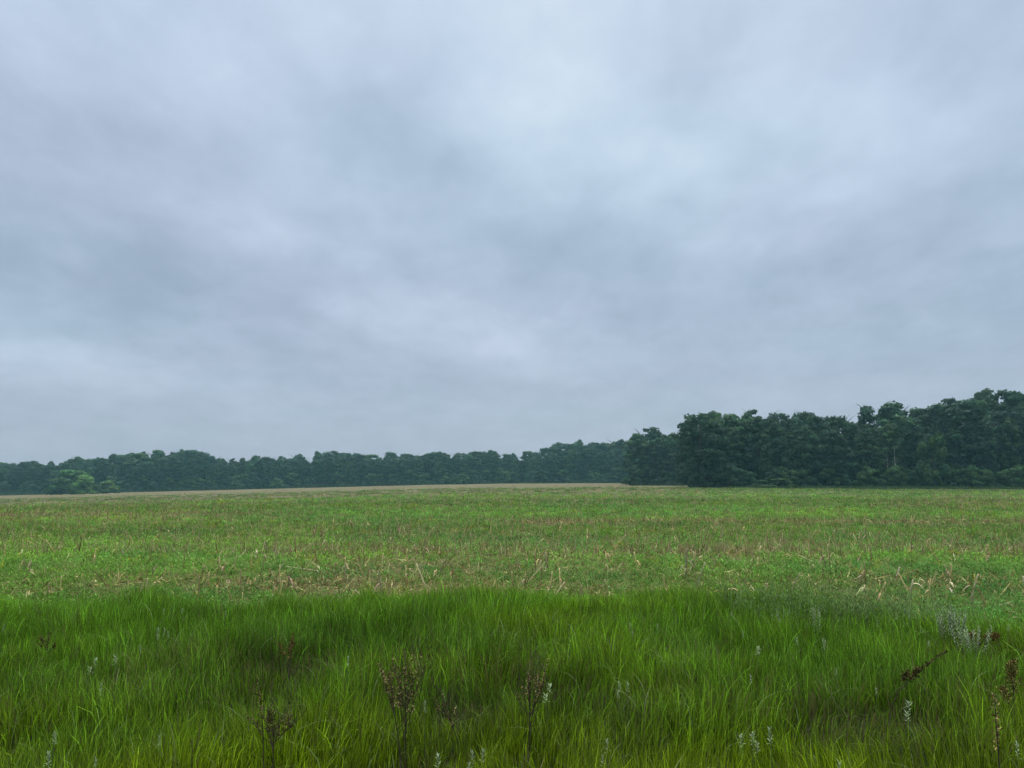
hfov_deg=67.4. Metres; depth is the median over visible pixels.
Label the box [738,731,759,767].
silver sage
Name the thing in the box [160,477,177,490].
shrub
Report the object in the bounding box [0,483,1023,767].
ground
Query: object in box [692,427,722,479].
broadleaf tree
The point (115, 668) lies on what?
silver sage
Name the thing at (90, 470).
broadleaf tree
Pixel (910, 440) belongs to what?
broadleaf tree
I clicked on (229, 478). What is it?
shrub
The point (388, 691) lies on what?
dead weed
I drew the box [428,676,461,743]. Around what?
dead weed
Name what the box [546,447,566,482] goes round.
broadleaf tree
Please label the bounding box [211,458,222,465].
broadleaf tree
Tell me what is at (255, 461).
broadleaf tree
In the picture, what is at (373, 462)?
broadleaf tree
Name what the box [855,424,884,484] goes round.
broadleaf tree
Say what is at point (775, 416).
broadleaf tree
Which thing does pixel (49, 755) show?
silver sage
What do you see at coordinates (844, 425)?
broadleaf tree
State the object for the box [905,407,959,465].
broadleaf tree
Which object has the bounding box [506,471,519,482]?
shrub
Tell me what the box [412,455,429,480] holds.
broadleaf tree
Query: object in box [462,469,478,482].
shrub
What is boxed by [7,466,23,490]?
broadleaf tree
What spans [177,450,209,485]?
broadleaf tree
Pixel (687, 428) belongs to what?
oak tree
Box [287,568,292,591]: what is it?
corn stalk
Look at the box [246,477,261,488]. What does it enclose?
shrub
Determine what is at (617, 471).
shrub
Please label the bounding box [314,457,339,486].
broadleaf tree
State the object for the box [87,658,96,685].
silver sage
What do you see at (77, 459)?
broadleaf tree
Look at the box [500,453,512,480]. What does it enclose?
broadleaf tree
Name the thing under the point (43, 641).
dock plant
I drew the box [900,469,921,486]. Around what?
shrub
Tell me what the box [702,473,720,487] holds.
shrub
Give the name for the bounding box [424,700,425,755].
silver sage
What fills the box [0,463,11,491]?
broadleaf tree
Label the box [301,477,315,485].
shrub
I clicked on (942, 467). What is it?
shrub
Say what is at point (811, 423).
broadleaf tree
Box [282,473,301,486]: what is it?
shrub
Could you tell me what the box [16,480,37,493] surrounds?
shrub
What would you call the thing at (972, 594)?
corn stalk
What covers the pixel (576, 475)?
shrub
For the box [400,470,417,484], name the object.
shrub
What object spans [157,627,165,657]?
silver sage
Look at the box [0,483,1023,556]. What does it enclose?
corn stubble
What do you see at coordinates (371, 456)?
broadleaf tree
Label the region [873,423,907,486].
broadleaf tree
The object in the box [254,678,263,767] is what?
dead weed
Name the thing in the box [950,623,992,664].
silver sage
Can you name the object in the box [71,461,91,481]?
broadleaf tree
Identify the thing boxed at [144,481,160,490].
shrub
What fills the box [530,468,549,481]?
shrub
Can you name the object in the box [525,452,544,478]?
broadleaf tree
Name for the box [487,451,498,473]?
broadleaf tree
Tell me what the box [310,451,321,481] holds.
broadleaf tree
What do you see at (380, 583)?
corn stalk
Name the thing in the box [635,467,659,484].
shrub
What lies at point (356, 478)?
shrub
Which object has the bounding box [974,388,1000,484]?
broadleaf tree
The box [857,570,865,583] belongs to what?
corn stalk
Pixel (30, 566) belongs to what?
corn stalk
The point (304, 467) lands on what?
broadleaf tree
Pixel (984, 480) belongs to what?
bush
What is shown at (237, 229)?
sky
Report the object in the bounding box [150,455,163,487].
broadleaf tree
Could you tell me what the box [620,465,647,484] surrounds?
shrub
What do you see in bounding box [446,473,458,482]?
shrub
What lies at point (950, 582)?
corn stalk
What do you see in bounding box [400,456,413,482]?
broadleaf tree
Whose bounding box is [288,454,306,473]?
broadleaf tree
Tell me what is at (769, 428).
broadleaf tree
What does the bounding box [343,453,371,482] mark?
broadleaf tree
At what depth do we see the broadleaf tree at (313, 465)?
245.46 m
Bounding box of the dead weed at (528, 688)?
[511,646,551,759]
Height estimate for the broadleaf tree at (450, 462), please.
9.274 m
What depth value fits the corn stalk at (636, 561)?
14.50 m
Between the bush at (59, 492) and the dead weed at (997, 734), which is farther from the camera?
the bush at (59, 492)
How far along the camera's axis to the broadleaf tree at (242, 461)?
243.84 m
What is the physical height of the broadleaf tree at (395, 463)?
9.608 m
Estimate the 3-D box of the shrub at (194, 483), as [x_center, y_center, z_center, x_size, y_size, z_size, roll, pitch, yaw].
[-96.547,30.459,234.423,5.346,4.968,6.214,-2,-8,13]
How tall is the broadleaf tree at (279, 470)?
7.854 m
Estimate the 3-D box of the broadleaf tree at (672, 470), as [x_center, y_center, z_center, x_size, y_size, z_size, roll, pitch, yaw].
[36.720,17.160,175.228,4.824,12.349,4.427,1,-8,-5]
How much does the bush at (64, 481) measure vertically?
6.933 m
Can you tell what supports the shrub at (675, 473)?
on the ground at (396, 571)
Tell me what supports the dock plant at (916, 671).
on the ground at (396, 571)
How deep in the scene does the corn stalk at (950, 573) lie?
12.28 m
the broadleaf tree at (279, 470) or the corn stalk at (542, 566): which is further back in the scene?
the broadleaf tree at (279, 470)
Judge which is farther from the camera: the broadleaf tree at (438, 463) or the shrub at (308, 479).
the broadleaf tree at (438, 463)
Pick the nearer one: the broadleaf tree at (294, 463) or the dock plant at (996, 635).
the dock plant at (996, 635)
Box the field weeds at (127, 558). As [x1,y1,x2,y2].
[0,486,1023,633]
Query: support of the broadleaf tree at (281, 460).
on the ground at (396, 571)
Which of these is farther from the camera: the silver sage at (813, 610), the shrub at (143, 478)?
the shrub at (143, 478)
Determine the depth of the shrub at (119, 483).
230.82 m
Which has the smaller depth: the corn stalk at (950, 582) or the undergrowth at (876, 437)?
the corn stalk at (950, 582)
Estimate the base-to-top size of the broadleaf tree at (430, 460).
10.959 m
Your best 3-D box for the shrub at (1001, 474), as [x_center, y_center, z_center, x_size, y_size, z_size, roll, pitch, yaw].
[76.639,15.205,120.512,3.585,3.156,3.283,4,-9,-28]
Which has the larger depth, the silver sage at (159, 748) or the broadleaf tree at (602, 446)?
the broadleaf tree at (602, 446)
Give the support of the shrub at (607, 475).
on the ground at (396, 571)
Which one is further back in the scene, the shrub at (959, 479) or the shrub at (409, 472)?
the shrub at (409, 472)
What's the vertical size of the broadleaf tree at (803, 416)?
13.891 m
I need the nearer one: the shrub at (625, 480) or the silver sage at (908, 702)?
the silver sage at (908, 702)
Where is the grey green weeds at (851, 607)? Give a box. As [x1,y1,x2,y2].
[717,573,1021,648]
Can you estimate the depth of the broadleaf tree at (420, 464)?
243.36 m
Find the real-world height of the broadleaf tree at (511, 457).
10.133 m
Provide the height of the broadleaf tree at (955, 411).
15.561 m
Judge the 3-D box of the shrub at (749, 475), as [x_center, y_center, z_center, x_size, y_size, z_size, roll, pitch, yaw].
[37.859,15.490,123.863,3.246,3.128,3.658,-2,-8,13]
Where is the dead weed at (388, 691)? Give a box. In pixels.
[376,662,400,767]
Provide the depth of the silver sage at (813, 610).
6.68 m
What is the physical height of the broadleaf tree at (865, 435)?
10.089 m
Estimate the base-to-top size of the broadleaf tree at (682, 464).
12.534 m
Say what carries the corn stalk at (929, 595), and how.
on the ground at (396, 571)
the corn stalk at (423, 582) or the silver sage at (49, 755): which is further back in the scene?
the corn stalk at (423, 582)
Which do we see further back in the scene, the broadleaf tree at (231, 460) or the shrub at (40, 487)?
the broadleaf tree at (231, 460)
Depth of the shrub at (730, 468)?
123.41 m
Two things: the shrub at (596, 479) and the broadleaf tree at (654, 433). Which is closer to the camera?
the broadleaf tree at (654, 433)
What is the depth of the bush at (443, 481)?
235.50 m
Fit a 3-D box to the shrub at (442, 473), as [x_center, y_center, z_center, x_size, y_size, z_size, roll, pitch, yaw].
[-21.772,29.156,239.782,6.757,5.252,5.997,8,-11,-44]
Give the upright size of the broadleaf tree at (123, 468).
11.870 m
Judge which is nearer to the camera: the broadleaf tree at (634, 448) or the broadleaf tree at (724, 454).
the broadleaf tree at (724, 454)
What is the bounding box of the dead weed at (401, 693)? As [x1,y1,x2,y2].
[385,631,434,767]
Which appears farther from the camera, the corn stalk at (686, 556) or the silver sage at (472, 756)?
the corn stalk at (686, 556)
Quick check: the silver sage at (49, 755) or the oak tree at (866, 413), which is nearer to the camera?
the silver sage at (49, 755)
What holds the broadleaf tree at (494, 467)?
on the ground at (396, 571)
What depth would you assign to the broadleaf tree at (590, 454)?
237.85 m
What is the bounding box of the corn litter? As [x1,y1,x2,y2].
[0,485,1023,622]
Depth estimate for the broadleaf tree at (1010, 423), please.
126.45 m
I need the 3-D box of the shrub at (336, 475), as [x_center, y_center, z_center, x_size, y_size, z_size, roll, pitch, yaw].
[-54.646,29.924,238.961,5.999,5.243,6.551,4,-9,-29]
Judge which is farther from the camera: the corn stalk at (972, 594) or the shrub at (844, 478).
the shrub at (844, 478)
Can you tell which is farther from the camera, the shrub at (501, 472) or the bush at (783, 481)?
the shrub at (501, 472)
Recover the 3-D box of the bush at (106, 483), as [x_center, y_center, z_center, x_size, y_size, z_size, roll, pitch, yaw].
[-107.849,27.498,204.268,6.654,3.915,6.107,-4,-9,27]
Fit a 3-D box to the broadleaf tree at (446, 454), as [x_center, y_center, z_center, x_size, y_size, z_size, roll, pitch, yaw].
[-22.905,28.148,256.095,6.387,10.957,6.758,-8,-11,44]
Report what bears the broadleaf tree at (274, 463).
on the ground at (396, 571)
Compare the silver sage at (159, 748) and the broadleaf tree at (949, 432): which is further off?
the broadleaf tree at (949, 432)
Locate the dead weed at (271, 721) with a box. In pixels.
[239,686,304,767]
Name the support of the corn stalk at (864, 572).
on the ground at (396, 571)
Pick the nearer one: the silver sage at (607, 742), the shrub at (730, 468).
the silver sage at (607, 742)
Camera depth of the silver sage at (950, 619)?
6.60 m
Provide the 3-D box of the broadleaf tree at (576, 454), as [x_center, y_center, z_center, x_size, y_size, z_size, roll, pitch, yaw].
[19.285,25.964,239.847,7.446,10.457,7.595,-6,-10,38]
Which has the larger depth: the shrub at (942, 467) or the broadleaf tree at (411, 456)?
the broadleaf tree at (411, 456)
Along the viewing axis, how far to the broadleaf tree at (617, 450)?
242.84 m
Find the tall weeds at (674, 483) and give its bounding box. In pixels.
[0,479,683,495]
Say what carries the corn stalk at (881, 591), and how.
on the ground at (396, 571)
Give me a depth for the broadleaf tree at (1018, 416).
128.48 m
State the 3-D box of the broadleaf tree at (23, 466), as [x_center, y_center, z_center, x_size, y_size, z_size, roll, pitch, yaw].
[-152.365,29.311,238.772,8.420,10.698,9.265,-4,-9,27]
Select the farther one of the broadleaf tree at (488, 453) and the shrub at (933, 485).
the broadleaf tree at (488, 453)
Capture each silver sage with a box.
[45,751,50,766]
[51,730,56,767]
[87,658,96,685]
[113,655,117,702]
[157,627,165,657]
[158,734,160,763]
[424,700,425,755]
[467,748,486,767]
[544,683,551,739]
[601,738,611,763]
[617,681,628,728]
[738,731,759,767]
[767,726,772,767]
[811,607,819,646]
[904,699,912,763]
[934,604,967,645]
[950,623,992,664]
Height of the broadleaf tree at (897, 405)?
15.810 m
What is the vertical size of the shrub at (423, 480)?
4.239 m
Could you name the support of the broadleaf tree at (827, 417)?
on the ground at (396, 571)
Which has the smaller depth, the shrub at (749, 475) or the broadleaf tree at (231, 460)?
the shrub at (749, 475)
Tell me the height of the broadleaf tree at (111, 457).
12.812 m
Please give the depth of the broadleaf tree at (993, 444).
125.53 m
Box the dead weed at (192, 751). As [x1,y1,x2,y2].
[190,738,192,767]
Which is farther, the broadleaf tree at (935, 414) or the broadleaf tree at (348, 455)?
the broadleaf tree at (348, 455)
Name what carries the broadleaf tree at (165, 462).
on the ground at (396, 571)
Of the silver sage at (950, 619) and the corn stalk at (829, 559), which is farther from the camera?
the corn stalk at (829, 559)
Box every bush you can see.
[43,469,92,494]
[44,482,64,494]
[68,474,98,494]
[95,480,120,493]
[269,478,284,488]
[439,476,452,484]
[452,473,472,483]
[750,478,796,487]
[880,465,908,486]
[962,465,995,486]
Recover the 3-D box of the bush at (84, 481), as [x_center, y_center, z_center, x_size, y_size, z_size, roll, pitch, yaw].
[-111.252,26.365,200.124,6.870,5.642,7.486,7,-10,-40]
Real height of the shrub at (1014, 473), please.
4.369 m
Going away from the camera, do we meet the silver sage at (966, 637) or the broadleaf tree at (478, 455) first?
the silver sage at (966, 637)
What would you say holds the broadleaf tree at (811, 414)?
on the ground at (396, 571)
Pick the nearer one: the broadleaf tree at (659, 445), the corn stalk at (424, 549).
the corn stalk at (424, 549)
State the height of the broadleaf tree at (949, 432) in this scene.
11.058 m
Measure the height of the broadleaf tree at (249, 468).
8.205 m
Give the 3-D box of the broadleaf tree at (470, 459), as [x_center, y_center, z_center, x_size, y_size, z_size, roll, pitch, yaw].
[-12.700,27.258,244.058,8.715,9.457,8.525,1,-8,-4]
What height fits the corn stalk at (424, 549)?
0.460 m
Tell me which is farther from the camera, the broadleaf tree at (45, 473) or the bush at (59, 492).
the broadleaf tree at (45, 473)
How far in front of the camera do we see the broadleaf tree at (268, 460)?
249.70 m
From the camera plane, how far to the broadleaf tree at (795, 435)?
124.79 m
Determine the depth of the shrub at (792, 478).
122.41 m
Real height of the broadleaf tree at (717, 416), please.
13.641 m
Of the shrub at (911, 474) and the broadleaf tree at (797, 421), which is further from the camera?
the broadleaf tree at (797, 421)
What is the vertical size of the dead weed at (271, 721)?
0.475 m
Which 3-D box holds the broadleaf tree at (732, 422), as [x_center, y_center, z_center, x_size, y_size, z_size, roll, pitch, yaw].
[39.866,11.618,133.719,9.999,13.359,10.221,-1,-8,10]
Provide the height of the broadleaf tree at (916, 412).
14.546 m
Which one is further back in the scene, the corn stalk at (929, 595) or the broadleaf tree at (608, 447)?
the broadleaf tree at (608, 447)
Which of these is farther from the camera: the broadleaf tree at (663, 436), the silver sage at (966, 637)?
the broadleaf tree at (663, 436)
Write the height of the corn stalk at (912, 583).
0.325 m
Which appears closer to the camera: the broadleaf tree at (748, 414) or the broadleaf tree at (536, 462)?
the broadleaf tree at (748, 414)
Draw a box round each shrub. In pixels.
[0,481,13,492]
[14,485,31,492]
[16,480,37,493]
[36,483,47,493]
[101,476,123,489]
[115,480,130,490]
[133,475,155,490]
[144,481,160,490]
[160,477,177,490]
[175,477,195,490]
[186,476,204,489]
[202,477,217,489]
[221,476,236,488]
[230,473,252,488]
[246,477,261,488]
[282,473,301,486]
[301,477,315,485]
[316,476,330,486]
[327,472,345,486]
[347,475,361,484]
[362,473,378,485]
[370,474,386,484]
[388,472,404,485]
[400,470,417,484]
[418,473,431,484]
[430,469,451,484]
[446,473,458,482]
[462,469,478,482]
[477,469,493,482]
[491,467,511,482]
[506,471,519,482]
[524,470,541,481]
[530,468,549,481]
[554,470,571,482]
[567,473,580,481]
[584,470,599,482]
[599,473,612,482]
[607,467,624,482]
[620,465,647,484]
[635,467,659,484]
[654,469,672,484]
[667,468,686,484]
[688,473,707,487]
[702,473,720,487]
[710,463,743,487]
[737,470,756,487]
[764,468,787,486]
[774,466,799,487]
[794,470,813,486]
[814,467,841,486]
[833,474,852,486]
[852,466,882,486]
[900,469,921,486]
[920,475,938,486]
[922,461,957,486]
[955,464,979,486]
[993,471,1014,486]
[999,464,1023,486]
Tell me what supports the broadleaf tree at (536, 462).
on the ground at (396, 571)
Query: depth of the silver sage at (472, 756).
3.38 m
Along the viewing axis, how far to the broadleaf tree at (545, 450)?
253.60 m
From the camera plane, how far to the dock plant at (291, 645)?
5.38 m
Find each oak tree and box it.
[670,412,730,487]
[848,403,909,456]
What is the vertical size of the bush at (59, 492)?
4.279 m
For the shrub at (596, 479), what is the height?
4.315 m
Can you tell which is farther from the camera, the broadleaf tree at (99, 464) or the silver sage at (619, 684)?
the broadleaf tree at (99, 464)
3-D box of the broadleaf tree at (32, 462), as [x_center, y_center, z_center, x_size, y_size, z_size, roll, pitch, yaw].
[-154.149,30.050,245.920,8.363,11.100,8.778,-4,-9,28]
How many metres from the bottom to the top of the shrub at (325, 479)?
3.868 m
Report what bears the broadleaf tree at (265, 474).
on the ground at (396, 571)
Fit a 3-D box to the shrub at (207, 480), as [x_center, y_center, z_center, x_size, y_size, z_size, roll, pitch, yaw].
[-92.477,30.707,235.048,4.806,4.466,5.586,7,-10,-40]
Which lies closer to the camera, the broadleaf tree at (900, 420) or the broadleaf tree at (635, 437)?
the broadleaf tree at (900, 420)
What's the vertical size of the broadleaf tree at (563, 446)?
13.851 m
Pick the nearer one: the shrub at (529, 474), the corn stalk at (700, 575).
the corn stalk at (700, 575)
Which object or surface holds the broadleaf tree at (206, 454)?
on the ground at (396, 571)
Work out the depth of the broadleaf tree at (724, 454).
128.67 m
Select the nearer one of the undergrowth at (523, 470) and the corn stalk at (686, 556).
the corn stalk at (686, 556)
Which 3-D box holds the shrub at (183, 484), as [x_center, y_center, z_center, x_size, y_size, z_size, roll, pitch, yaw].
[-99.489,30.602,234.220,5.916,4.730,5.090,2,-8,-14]
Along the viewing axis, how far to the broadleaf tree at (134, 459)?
238.79 m
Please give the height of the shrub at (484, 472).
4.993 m
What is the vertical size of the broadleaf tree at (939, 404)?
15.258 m
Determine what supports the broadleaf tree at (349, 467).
on the ground at (396, 571)
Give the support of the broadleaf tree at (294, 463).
on the ground at (396, 571)
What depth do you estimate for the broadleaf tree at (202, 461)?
242.43 m
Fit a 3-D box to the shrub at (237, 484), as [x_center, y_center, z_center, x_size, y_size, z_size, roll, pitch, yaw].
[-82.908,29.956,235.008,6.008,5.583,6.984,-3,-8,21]
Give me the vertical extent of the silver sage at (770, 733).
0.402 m
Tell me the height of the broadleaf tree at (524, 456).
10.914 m
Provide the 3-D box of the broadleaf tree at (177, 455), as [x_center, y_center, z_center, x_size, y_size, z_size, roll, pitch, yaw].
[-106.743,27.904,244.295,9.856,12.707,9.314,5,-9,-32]
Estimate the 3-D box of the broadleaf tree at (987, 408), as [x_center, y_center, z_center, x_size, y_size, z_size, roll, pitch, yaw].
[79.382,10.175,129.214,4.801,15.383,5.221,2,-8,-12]
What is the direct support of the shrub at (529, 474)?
on the ground at (396, 571)
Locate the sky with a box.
[0,0,1023,464]
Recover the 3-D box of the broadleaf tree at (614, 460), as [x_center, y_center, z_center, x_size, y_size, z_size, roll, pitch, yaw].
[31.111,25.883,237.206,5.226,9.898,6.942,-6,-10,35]
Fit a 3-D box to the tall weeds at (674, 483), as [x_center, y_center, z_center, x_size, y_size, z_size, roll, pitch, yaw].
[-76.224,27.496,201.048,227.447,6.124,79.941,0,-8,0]
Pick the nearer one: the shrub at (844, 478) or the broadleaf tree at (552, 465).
the shrub at (844, 478)
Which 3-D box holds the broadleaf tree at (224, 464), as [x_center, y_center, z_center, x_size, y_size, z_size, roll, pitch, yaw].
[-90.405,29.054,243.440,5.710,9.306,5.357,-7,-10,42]
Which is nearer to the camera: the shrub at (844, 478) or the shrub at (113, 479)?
the shrub at (844, 478)
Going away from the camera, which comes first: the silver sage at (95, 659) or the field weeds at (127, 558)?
the silver sage at (95, 659)
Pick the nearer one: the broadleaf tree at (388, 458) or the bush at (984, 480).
the bush at (984, 480)
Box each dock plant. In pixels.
[37,632,56,669]
[279,632,295,693]
[889,650,948,722]
[968,631,1001,651]
[996,658,1023,736]
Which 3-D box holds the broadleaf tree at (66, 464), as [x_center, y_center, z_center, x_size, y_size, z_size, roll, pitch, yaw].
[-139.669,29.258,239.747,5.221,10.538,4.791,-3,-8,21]
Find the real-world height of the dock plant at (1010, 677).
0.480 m
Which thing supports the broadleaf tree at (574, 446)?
on the ground at (396, 571)
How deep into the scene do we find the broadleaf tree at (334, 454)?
253.42 m
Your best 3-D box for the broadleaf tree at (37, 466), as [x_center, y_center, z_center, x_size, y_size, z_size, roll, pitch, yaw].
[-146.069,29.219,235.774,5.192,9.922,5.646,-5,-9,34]
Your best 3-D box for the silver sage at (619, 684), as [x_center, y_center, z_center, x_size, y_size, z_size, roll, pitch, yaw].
[0.649,1.891,4.483,0.089,0.308,0.035,-3,-8,21]
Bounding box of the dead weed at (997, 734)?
[988,693,1002,767]
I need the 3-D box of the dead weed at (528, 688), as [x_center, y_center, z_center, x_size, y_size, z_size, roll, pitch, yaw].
[0.124,1.710,4.111,0.243,0.663,0.210,-6,-10,36]
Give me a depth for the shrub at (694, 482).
123.45 m
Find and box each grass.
[0,576,1023,767]
[728,485,1023,489]
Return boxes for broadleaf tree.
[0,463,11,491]
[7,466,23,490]
[8,461,37,489]
[20,460,41,471]
[28,463,42,493]
[38,464,62,489]
[60,461,70,491]
[67,456,92,469]
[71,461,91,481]
[86,467,94,484]
[88,458,109,489]
[105,456,131,487]
[106,453,121,474]
[113,452,135,481]
[118,453,156,489]
[149,450,164,466]
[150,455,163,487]
[154,455,184,487]
[161,451,186,488]
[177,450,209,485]
[195,451,212,475]
[197,456,220,488]
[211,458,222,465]
[217,465,239,489]
[219,461,233,488]
[229,458,237,472]
[233,457,249,487]
[245,464,256,487]
[249,455,265,487]
[255,456,276,484]
[261,463,274,487]
[269,461,278,480]
[271,464,292,485]
[277,456,290,464]
[281,458,307,485]
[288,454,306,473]
[295,460,313,484]
[308,458,320,482]
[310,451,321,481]
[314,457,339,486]
[316,450,345,483]
[340,453,364,480]
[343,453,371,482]
[344,461,355,483]
[354,459,374,484]
[362,459,385,483]
[365,454,382,483]
[373,460,392,485]
[383,453,397,482]
[387,456,412,482]
[400,453,418,478]
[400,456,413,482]
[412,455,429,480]
[413,456,425,484]
[422,452,449,479]
[432,460,443,483]
[442,452,450,469]
[447,456,459,482]
[449,453,467,470]
[451,458,463,481]
[458,455,485,480]
[461,451,490,479]
[481,450,501,466]
[486,456,499,481]
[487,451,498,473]
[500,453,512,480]
[506,453,521,479]
[510,460,518,482]
[519,451,533,480]
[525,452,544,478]
[528,457,540,480]
[537,447,549,467]
[542,453,561,482]
[544,442,572,481]
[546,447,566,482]
[562,450,583,480]
[565,442,588,481]
[572,439,582,451]
[577,447,600,478]
[587,443,612,481]
[597,444,613,474]
[604,452,620,480]
[607,440,627,452]
[608,439,626,481]
[621,433,650,483]
[622,433,645,484]
[635,437,673,478]
[636,427,668,483]
[653,434,666,464]
[660,436,682,479]
[666,433,676,477]
[676,419,716,480]
[682,424,735,478]
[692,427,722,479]
[702,411,718,426]
[709,413,741,486]
[714,414,768,481]
[725,430,742,486]
[737,417,784,479]
[741,409,761,482]
[768,410,789,456]
[769,419,796,476]
[773,416,815,483]
[777,411,824,431]
[779,425,825,481]
[797,411,814,430]
[801,415,833,485]
[808,429,857,485]
[822,416,852,436]
[827,415,863,479]
[849,420,870,461]
[851,428,878,486]
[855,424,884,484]
[873,400,921,483]
[873,414,930,481]
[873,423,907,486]
[892,418,934,482]
[905,407,924,465]
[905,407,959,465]
[913,433,956,486]
[916,397,993,478]
[927,422,964,482]
[931,402,962,453]
[951,398,997,474]
[959,410,999,485]
[966,389,1023,463]
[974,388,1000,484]
[975,400,1000,481]
[986,407,1023,479]
[999,417,1023,486]
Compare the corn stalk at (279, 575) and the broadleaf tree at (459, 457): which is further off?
the broadleaf tree at (459, 457)
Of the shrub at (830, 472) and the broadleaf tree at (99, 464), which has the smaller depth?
the shrub at (830, 472)
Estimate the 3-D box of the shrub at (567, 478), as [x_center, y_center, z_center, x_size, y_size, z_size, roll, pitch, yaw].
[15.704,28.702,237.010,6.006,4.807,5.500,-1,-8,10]
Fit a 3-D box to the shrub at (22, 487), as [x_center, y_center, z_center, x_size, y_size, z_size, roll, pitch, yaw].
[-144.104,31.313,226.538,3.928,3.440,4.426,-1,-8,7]
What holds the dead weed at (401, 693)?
on the ground at (396, 571)
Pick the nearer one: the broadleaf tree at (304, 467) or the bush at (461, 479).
the bush at (461, 479)
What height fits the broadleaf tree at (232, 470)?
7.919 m
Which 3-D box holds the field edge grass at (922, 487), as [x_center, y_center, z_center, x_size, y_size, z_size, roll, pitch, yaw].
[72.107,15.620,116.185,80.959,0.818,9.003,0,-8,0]
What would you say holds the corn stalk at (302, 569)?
on the ground at (396, 571)
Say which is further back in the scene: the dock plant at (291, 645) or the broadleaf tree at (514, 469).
the broadleaf tree at (514, 469)
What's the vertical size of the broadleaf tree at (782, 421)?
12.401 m
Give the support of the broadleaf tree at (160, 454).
on the ground at (396, 571)
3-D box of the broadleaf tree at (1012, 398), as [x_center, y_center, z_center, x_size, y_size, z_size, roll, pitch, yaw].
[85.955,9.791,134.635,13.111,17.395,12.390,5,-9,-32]
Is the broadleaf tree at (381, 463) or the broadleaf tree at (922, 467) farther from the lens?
the broadleaf tree at (381, 463)
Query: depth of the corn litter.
13.80 m
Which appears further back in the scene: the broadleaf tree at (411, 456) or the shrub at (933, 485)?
the broadleaf tree at (411, 456)
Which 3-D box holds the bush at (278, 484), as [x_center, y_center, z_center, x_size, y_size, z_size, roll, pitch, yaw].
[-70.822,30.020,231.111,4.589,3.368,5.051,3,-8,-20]
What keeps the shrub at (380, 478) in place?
on the ground at (396, 571)
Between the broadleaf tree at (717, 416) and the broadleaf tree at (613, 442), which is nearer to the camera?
the broadleaf tree at (717, 416)
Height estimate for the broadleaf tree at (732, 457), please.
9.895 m
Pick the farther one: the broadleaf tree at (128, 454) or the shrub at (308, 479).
the broadleaf tree at (128, 454)
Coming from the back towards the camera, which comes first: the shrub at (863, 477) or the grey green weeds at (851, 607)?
the shrub at (863, 477)
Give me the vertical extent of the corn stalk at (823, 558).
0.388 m
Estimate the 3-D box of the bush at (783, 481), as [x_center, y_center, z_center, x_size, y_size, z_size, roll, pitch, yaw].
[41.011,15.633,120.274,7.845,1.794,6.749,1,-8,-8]
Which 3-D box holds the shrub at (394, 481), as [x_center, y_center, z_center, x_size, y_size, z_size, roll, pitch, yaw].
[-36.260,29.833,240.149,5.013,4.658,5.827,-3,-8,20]
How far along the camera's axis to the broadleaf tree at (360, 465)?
242.84 m
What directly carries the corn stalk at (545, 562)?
on the ground at (396, 571)
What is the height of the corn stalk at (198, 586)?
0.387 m
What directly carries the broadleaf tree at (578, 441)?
on the ground at (396, 571)
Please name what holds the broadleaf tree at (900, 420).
on the ground at (396, 571)
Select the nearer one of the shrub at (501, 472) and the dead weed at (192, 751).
the dead weed at (192, 751)
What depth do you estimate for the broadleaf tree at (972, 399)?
134.77 m
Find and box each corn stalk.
[28,560,34,574]
[193,576,199,596]
[273,565,283,585]
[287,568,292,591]
[288,566,316,570]
[374,571,386,592]
[416,563,427,591]
[422,539,429,559]
[538,552,547,583]
[543,552,549,571]
[634,552,642,568]
[677,548,694,577]
[697,562,708,589]
[787,573,802,590]
[818,549,828,568]
[825,544,831,571]
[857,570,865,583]
[864,561,865,581]
[877,581,885,600]
[906,579,923,597]
[925,578,930,600]
[945,579,953,591]
[946,563,952,581]
[962,574,984,608]
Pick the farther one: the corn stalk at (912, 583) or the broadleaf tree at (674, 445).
the broadleaf tree at (674, 445)
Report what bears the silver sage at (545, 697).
on the ground at (396, 571)
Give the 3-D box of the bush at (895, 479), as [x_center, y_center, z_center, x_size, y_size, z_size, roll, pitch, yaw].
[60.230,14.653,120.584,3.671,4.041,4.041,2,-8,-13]
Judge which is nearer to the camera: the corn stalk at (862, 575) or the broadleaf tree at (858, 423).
the corn stalk at (862, 575)
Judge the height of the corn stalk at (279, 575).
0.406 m
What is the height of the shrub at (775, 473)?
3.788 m
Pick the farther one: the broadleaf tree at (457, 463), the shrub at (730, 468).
the broadleaf tree at (457, 463)
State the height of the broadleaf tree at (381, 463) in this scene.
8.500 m
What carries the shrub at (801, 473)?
on the ground at (396, 571)
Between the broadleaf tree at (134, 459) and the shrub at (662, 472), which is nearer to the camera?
the shrub at (662, 472)
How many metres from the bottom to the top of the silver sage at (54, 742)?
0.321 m
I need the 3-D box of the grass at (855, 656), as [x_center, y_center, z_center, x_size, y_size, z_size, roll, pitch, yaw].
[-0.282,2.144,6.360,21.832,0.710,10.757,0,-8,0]
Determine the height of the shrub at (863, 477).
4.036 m
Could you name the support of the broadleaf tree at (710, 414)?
on the ground at (396, 571)
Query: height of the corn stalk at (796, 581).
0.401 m
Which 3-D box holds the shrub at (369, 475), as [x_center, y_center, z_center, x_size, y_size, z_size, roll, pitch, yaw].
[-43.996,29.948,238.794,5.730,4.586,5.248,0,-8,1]
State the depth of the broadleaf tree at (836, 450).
124.64 m
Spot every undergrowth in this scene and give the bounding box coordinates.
[0,459,620,492]
[629,434,1022,486]

